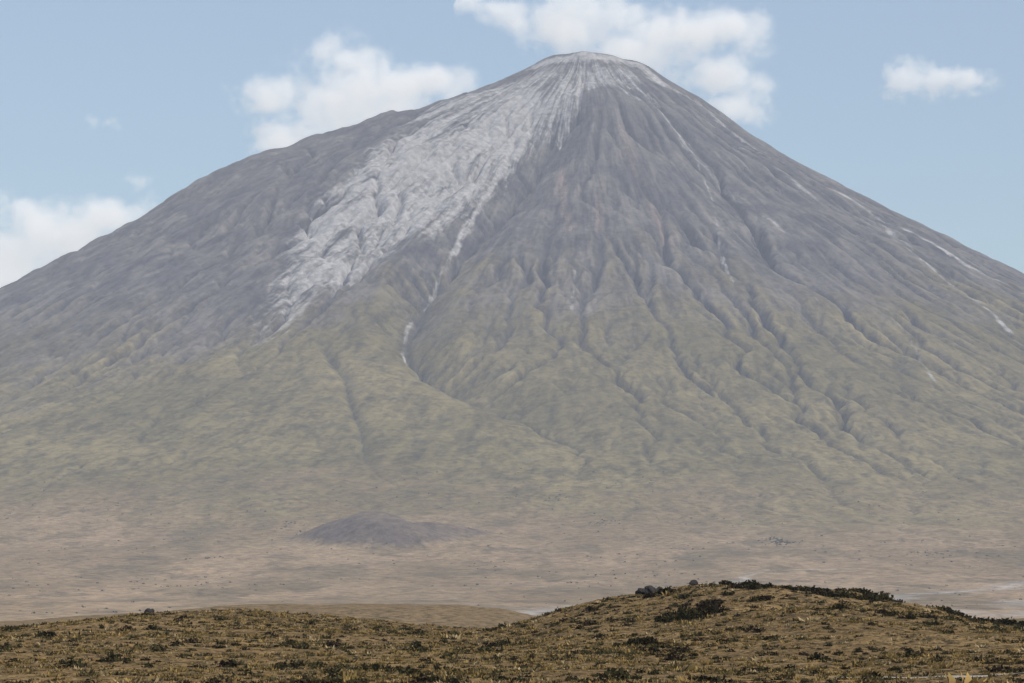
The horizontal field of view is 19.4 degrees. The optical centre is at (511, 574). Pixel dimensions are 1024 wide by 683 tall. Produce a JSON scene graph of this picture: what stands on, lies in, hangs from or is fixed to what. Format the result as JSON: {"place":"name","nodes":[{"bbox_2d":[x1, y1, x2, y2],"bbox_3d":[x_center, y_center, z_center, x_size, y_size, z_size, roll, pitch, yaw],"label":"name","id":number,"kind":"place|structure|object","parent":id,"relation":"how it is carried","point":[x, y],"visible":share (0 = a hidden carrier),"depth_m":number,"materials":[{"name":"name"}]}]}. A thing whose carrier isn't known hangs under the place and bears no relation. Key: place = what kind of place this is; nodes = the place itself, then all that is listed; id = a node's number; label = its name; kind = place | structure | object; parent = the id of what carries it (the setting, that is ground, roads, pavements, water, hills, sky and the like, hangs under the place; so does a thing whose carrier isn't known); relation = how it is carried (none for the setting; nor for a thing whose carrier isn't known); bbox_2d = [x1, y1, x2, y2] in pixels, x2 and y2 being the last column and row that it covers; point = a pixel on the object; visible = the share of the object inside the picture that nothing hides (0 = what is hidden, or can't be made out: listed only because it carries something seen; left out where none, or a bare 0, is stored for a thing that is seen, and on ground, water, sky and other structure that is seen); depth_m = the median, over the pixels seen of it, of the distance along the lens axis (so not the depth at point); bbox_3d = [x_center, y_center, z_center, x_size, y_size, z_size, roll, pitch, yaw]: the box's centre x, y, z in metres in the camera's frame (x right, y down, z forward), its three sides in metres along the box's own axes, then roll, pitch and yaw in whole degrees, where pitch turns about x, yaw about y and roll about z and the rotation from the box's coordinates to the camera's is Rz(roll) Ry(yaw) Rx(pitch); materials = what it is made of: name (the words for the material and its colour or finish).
{"place":"outdoors","nodes":[
{"label":"outdoors","id":0,"kind":"place"},
{"bbox_2d":[290,511,523,548],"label":"cinder cone","id":1,"kind":"object","parent":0,"point":[373,529],"visible":1,"depth_m":6830.02,"materials":[{"name":"grey stone"}]},
{"bbox_2d":[0,51,1023,584],"bbox_3d":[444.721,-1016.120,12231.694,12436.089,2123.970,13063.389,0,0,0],"label":"volcano","id":2,"kind":"structure","parent":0,"point":[542,279],"depth_m":9403.80},
{"bbox_2d":[0,580,1023,682],"bbox_3d":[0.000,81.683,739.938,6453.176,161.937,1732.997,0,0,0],"label":"grassy hill","id":3,"kind":"structure","parent":0,"point":[456,616],"depth_m":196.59,"materials":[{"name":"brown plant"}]},
{"bbox_2d":[144,608,154,612],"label":"boulder","id":4,"kind":"object","parent":3,"relation":"on","point":[148,610],"visible":0.57,"depth_m":298.12,"materials":[{"name":"grey stone"}]},
{"bbox_2d":[132,579,1023,647],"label":"thorn bushes","id":5,"kind":"object","parent":3,"relation":"on","point":[706,606],"visible":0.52,"depth_m":246.56,"materials":[{"name":"foliage"},{"name":"wood"}]},
{"bbox_2d":[635,588,645,593],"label":"boulder","id":6,"kind":"object","parent":3,"relation":"on","point":[640,591],"visible":0.8,"depth_m":295.11,"materials":[{"name":"grey stone"}]},
{"bbox_2d":[644,585,656,593],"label":"boulder","id":7,"kind":"object","parent":3,"relation":"on","point":[649,588],"visible":0.52,"depth_m":294.12,"materials":[{"name":"grey stone"}]},
{"bbox_2d":[689,580,697,585],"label":"boulder","id":8,"kind":"object","parent":3,"relation":"on","point":[693,582],"visible":0.96,"depth_m":298.25,"materials":[{"name":"grey stone"}]},
{"bbox_2d":[0,583,1023,620],"bbox_3d":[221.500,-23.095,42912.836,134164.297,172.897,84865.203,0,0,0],"label":"savanna plain","id":9,"kind":"structure","parent":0,"point":[995,600],"depth_m":5256.22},
{"bbox_2d":[4,463,1023,612],"bbox_3d":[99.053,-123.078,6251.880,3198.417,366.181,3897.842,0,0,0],"label":"distant scrub","id":10,"kind":"object","parent":9,"relation":"on","point":[780,542],"visible":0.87,"depth_m":6715.33,"materials":[{"name":"green foliage"}]},
{"bbox_2d":[0,0,1023,287],"label":"sky","id":11,"kind":"structure","parent":0,"point":[110,109],"materials":[{"name":"blue"}]},
{"bbox_2d":[846,673,1022,678],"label":"dirt track","id":12,"kind":"structure","parent":0,"point":[958,676],"depth_m":144.79,"materials":[{"name":"brown soil"}]}
]}

